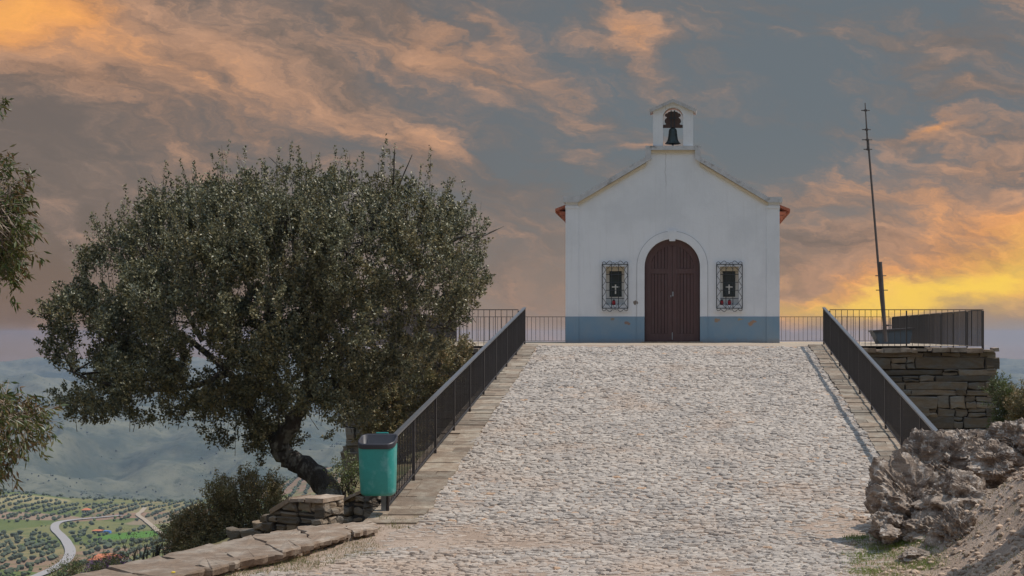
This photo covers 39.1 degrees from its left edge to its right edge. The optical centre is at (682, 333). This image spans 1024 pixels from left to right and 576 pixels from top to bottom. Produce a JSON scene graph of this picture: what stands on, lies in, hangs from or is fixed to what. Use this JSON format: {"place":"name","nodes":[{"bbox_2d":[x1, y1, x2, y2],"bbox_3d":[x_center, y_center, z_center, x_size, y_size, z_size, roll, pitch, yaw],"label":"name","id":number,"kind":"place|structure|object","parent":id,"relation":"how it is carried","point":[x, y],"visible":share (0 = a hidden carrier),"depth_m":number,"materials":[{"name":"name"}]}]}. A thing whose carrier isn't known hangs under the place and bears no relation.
{"place":"outdoors","nodes":[
{"label":"outdoors","id":0,"kind":"place"},
{"bbox_2d":[31,515,118,575],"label":"road","id":1,"kind":"structure","parent":0,"point":[69,546],"depth_m":790.74,"materials":[{"name":"grey asphalt"}]},
{"bbox_2d":[136,507,171,542],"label":"dirt track","id":2,"kind":"structure","parent":0,"point":[148,522],"depth_m":995.55,"materials":[{"name":"beige soil"}]},
{"bbox_2d":[0,357,1023,575],"bbox_3d":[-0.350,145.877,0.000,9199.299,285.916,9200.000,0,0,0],"label":"hills","id":3,"kind":"structure","parent":0,"point":[133,465],"depth_m":2232.76,"materials":[{"name":"green plant"}]},
{"bbox_2d":[3,568,12,573],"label":"olive tree","id":4,"kind":"object","parent":3,"relation":"on","point":[8,570],"visible":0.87,"depth_m":607.47,"materials":[{"name":"green plant"}]},
{"bbox_2d":[0,96,69,496],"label":"tree","id":5,"kind":"object","parent":3,"relation":"on","point":[14,251],"visible":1,"depth_m":12.46,"materials":[{"name":"green plant"}]},
{"bbox_2d":[47,555,54,559],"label":"olive tree","id":6,"kind":"object","parent":3,"relation":"on","point":[50,557],"visible":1,"depth_m":681.93,"materials":[{"name":"green plant"}]},
{"bbox_2d":[46,553,88,575],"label":"shrub","id":7,"kind":"object","parent":3,"relation":"on","point":[73,567],"visible":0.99,"depth_m":20.94,"materials":[{"name":"green plant"}]},
{"bbox_2d":[82,508,90,512],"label":"farmhouse","id":8,"kind":"object","parent":3,"relation":"on","point":[84,510],"visible":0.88,"depth_m":1064.54,"materials":[{"name":"paint"}]},
{"bbox_2d":[94,545,100,550],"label":"olive tree","id":9,"kind":"object","parent":3,"relation":"on","point":[97,547],"visible":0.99,"depth_m":734.81,"materials":[{"name":"green plant"}]},
{"bbox_2d":[92,529,102,532],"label":"farmhouse","id":10,"kind":"object","parent":3,"relation":"on","point":[98,530],"visible":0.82,"depth_m":895.05,"materials":[{"name":"orange paint"}]},
{"bbox_2d":[80,552,128,572],"bbox_3d":[-8.607,3.618,21.229,0.781,0.865,0.650,0,0,0],"label":"heather","id":11,"kind":"object","parent":3,"relation":"on","point":[104,562],"visible":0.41,"depth_m":21.18,"materials":[{"name":"green plant"}]},
{"bbox_2d":[83,550,127,571],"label":"shrub","id":12,"kind":"object","parent":3,"relation":"on","point":[96,565],"visible":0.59,"depth_m":21.09,"materials":[{"name":"green plant"}]},
{"bbox_2d":[88,553,124,565],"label":"farmhouse","id":13,"kind":"object","parent":3,"relation":"on","point":[99,555],"visible":0.06,"depth_m":647.41,"materials":[{"name":"paint"}]},
{"bbox_2d":[111,519,175,560],"bbox_3d":[-8.211,3.461,21.903,1.114,1.193,0.912,0,0,-28],"label":"shrub","id":14,"kind":"object","parent":3,"relation":"on","point":[156,552],"visible":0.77,"depth_m":21.84,"materials":[{"name":"green plant"}]},
{"bbox_2d":[2,488,299,575],"bbox_3d":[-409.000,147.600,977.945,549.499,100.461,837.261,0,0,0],"label":"hedge scrub","id":15,"kind":"object","parent":3,"relation":"on","point":[65,525],"visible":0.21,"depth_m":907.56,"materials":[{"name":"green plant"}]},
{"bbox_2d":[0,376,341,498],"bbox_3d":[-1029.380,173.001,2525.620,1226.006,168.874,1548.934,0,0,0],"label":"scrub","id":16,"kind":"object","parent":3,"relation":"on","point":[155,453],"visible":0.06,"depth_m":2255.64,"materials":[{"name":"green plant"}]},
{"bbox_2d":[0,464,342,575],"bbox_3d":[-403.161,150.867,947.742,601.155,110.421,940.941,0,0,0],"label":"olive grove","id":17,"kind":"object","parent":3,"relation":"on","point":[294,489],"visible":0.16,"depth_m":1151.70,"materials":[{"name":"green plant"}]},
{"bbox_2d":[151,507,208,553],"bbox_3d":[-7.834,3.355,22.251,0.866,1.173,1.595,0,0,-27],"label":"shrub","id":18,"kind":"object","parent":3,"relation":"on","point":[183,546],"visible":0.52,"depth_m":21.92,"materials":[{"name":"green plant"}]},
{"bbox_2d":[155,467,240,553],"bbox_3d":[-7.638,2.979,22.341,1.341,1.741,1.354,0,0,0],"label":"bush","id":19,"kind":"object","parent":3,"relation":"on","point":[221,498],"visible":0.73,"depth_m":22.10,"materials":[{"name":"green plant"}]},
{"bbox_2d":[207,460,290,540],"bbox_3d":[-7.023,2.971,22.988,1.399,1.830,1.403,0,0,0],"label":"bush","id":20,"kind":"object","parent":3,"relation":"on","point":[250,509],"visible":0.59,"depth_m":22.90,"materials":[{"name":"green plant"}]},
{"bbox_2d":[27,133,503,494],"bbox_3d":[-6.984,-0.149,23.772,7.881,6.625,5.321,0,0,0],"label":"holm oak","id":21,"kind":"object","parent":3,"relation":"on","point":[273,223],"visible":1,"depth_m":23.03,"materials":[{"name":"green plant"}]},
{"bbox_2d":[226,494,343,540],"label":"wall","id":22,"kind":"structure","parent":3,"relation":"on","point":[323,509],"depth_m":19.61,"materials":[{"name":"stone"}]},
{"bbox_2d":[323,451,359,497],"bbox_3d":[-5.008,2.251,21.516,0.783,1.048,0.992,0,0,0],"label":"bush","id":23,"kind":"object","parent":3,"relation":"on","point":[345,482],"visible":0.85,"depth_m":21.37,"materials":[{"name":"green plant"}]},
{"bbox_2d":[339,491,395,523],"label":"wall","id":24,"kind":"structure","parent":3,"relation":"on","point":[358,506],"depth_m":21.08,"materials":[{"name":"stone"}]},
{"bbox_2d":[346,332,473,462],"bbox_3d":[-6.383,1.701,33.030,3.089,3.506,2.062,0,0,-17],"label":"bush","id":25,"kind":"object","parent":3,"relation":"on","point":[395,404],"visible":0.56,"depth_m":32.72,"materials":[{"name":"green plant"}]},
{"bbox_2d":[340,346,482,477],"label":"bastion wall","id":26,"kind":"structure","parent":3,"relation":"on","point":[352,448],"depth_m":36.99,"materials":[{"name":"stone"}]},
{"bbox_2d":[356,309,518,345],"bbox_3d":[-6.395,-0.083,37.150,4.245,1.114,0.045,0,0,0],"label":"railing","id":27,"kind":"object","parent":26,"relation":"on","point":[466,323],"visible":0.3,"depth_m":37.14,"materials":[{"name":"metal"}]},
{"bbox_2d":[408,333,476,370],"bbox_3d":[-6.170,0.422,36.437,1.852,1.055,1.203,0,0,0],"label":"bush","id":28,"kind":"object","parent":26,"relation":"on","point":[437,363],"visible":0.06,"depth_m":36.35,"materials":[{"name":"green plant"}]},
{"bbox_2d":[861,346,999,439],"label":"bastion wall","id":29,"kind":"structure","parent":3,"relation":"on","point":[939,388],"depth_m":37.00,"materials":[{"name":"stone"}]},
{"bbox_2d":[829,309,983,349],"bbox_3d":[5.845,-0.083,37.150,4.045,1.114,0.045,0,0,0],"label":"railing","id":30,"kind":"object","parent":29,"relation":"on","point":[918,323],"visible":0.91,"depth_m":37.14,"materials":[{"name":"metal"}]},
{"bbox_2d":[978,372,1023,427],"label":"shrub","id":31,"kind":"object","parent":3,"relation":"on","point":[1000,394],"visible":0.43,"depth_m":33.13,"materials":[{"name":"green plant"}]},
{"bbox_2d":[1003,377,1023,420],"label":"shrub","id":32,"kind":"object","parent":3,"relation":"on","point":[1018,405],"visible":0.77,"depth_m":32.44,"materials":[{"name":"green plant"}]},
{"bbox_2d":[0,0,1023,361],"label":"sky","id":33,"kind":"structure","parent":0,"point":[530,104],"materials":[{"name":"grey"}]},
{"bbox_2d":[249,345,896,575],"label":"cobbled path","id":34,"kind":"structure","parent":0,"point":[694,364],"depth_m":22.91,"materials":[{"name":"grey stone"}]},
{"bbox_2d":[229,345,1023,575],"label":"ground","id":35,"kind":"structure","parent":0,"point":[986,536],"depth_m":18.08,"materials":[{"name":"grey stone"}]},
{"bbox_2d":[73,521,377,575],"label":"parapet","id":36,"kind":"structure","parent":35,"relation":"on","point":[243,553],"depth_m":16.79,"materials":[{"name":"stone"}]},
{"bbox_2d":[218,529,389,575],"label":"grass","id":37,"kind":"structure","parent":35,"relation":"on","point":[302,561],"depth_m":17.01,"materials":[{"name":"green plant"}]},
{"bbox_2d":[369,514,416,528],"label":"grass","id":38,"kind":"structure","parent":35,"relation":"on","point":[395,522],"depth_m":19.52,"materials":[{"name":"plant"}]},
{"bbox_2d":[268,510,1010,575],"bbox_3d":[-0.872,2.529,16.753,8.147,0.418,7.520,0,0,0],"label":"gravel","id":39,"kind":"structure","parent":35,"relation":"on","point":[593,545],"depth_m":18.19,"materials":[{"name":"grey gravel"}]},
{"bbox_2d":[829,532,959,575],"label":"grass","id":40,"kind":"structure","parent":35,"relation":"on","point":[875,548],"depth_m":16.97,"materials":[{"name":"green plant"}]},
{"bbox_2d":[879,524,901,540],"bbox_3d":[2.560,2.461,17.610,0.296,0.222,0.422,0,0,0],"label":"rock","id":41,"kind":"object","parent":40,"relation":"on","point":[888,532],"visible":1,"depth_m":17.51,"materials":[{"name":"grey stone"}]},
{"bbox_2d":[896,546,931,563],"bbox_3d":[2.814,2.644,16.882,0.563,0.193,0.493,0,0,-37],"label":"rock","id":42,"kind":"object","parent":35,"relation":"on","point":[912,553],"visible":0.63,"depth_m":16.76,"materials":[{"name":"grey stone"}]},
{"bbox_2d":[863,428,1023,547],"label":"rock outcrop","id":43,"kind":"object","parent":35,"relation":"on","point":[933,486],"visible":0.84,"depth_m":18.28,"materials":[{"name":"grey stone"}]},
{"bbox_2d":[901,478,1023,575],"bbox_3d":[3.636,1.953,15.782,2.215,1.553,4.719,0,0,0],"label":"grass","id":44,"kind":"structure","parent":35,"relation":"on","point":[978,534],"depth_m":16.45,"materials":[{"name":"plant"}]},
{"bbox_2d":[988,418,1023,454],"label":"rock","id":45,"kind":"object","parent":35,"relation":"on","point":[1008,433],"visible":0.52,"depth_m":18.66,"materials":[{"name":"grey stone"}]},
{"bbox_2d":[555,99,789,342],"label":"chapel","id":46,"kind":"structure","parent":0,"point":[670,244],"depth_m":50.30,"materials":[{"name":"white paint"}]},
{"bbox_2d":[599,261,630,312],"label":"window","id":47,"kind":"structure","parent":46,"relation":"in","point":[614,277],"depth_m":50.28,"materials":[{"name":"white paint"}]},
{"bbox_2d":[645,240,699,340],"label":"door","id":48,"kind":"structure","parent":46,"relation":"in","point":[672,268],"depth_m":50.44,"materials":[{"name":"brown wood"}]},
{"bbox_2d":[663,110,682,145],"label":"bell","id":49,"kind":"object","parent":46,"relation":"hanging from","point":[672,120],"visible":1,"depth_m":50.38,"materials":[{"name":"brown metal"}]},
{"bbox_2d":[713,261,744,312],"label":"window","id":50,"kind":"structure","parent":46,"relation":"in","point":[725,274],"depth_m":50.28,"materials":[{"name":"white paint"}]},
{"bbox_2d":[828,467,1023,575],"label":"gravel","id":51,"kind":"structure","parent":0,"point":[984,570],"depth_m":16.18,"materials":[{"name":"gravel"}]},
{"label":"ramp body","id":52,"kind":"structure","parent":0,"visible":0},
{"bbox_2d":[358,432,397,510],"bbox_3d":[-4.311,2.032,20.161,0.526,1.255,0.497,0,0,0],"label":"litter bin","id":53,"kind":"object","parent":52,"relation":"on","point":[378,463],"visible":0.96,"depth_m":19.94,"materials":[{"name":"teal plastic"}]},
{"bbox_2d":[363,344,537,523],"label":"kerb","id":54,"kind":"structure","parent":52,"relation":"on","point":[417,497],"depth_m":24.05,"materials":[{"name":"stone"}]},
{"bbox_2d":[386,307,525,510],"bbox_3d":[-4.220,0.963,29.175,0.075,3.350,17.690,0,0,0],"label":"railing","id":55,"kind":"object","parent":54,"relation":"on","point":[496,352],"visible":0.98,"depth_m":26.21,"materials":[{"name":"metal"}]},
{"bbox_2d":[371,342,961,345],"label":"terrace","id":56,"kind":"structure","parent":52,"relation":"on","point":[776,344],"depth_m":43.40,"materials":[{"name":"beige concrete"}]},
{"bbox_2d":[358,311,456,344],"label":"railing","id":57,"kind":"object","parent":56,"relation":"on","point":[409,331],"visible":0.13,"depth_m":44.70,"materials":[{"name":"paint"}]},
{"bbox_2d":[459,317,548,340],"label":"railing","id":58,"kind":"object","parent":56,"relation":"on","point":[497,328],"visible":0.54,"depth_m":53.49,"materials":[{"name":"metal"}]},
{"bbox_2d":[781,317,890,340],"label":"railing","id":59,"kind":"object","parent":56,"relation":"on","point":[820,327],"visible":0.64,"depth_m":53.49,"materials":[{"name":"metal"}]},
{"bbox_2d":[861,103,892,341],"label":"antenna mast","id":60,"kind":"object","parent":56,"relation":"on","point":[880,275],"visible":1,"depth_m":43.47,"materials":[{"name":"metal"}]},
{"bbox_2d":[868,328,914,343],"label":"orientation table","id":61,"kind":"object","parent":56,"relation":"on","point":[877,336],"visible":0.93,"depth_m":45.50,"materials":[{"name":"grey paint"}]},
{"bbox_2d":[892,310,981,347],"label":"railing","id":62,"kind":"object","parent":56,"relation":"on","point":[933,328],"visible":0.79,"depth_m":43.25,"materials":[{"name":"metal"}]},
{"bbox_2d":[808,344,899,460],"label":"kerb","id":63,"kind":"structure","parent":52,"relation":"on","point":[884,441],"depth_m":28.79,"materials":[{"name":"stone"}]},
{"bbox_2d":[822,307,938,447],"bbox_3d":[3.770,0.947,29.300,0.075,3.319,17.440,0,0,0],"label":"railing","id":64,"kind":"object","parent":63,"relation":"on","point":[863,369],"visible":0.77,"depth_m":28.09,"materials":[{"name":"metal"}]}
]}

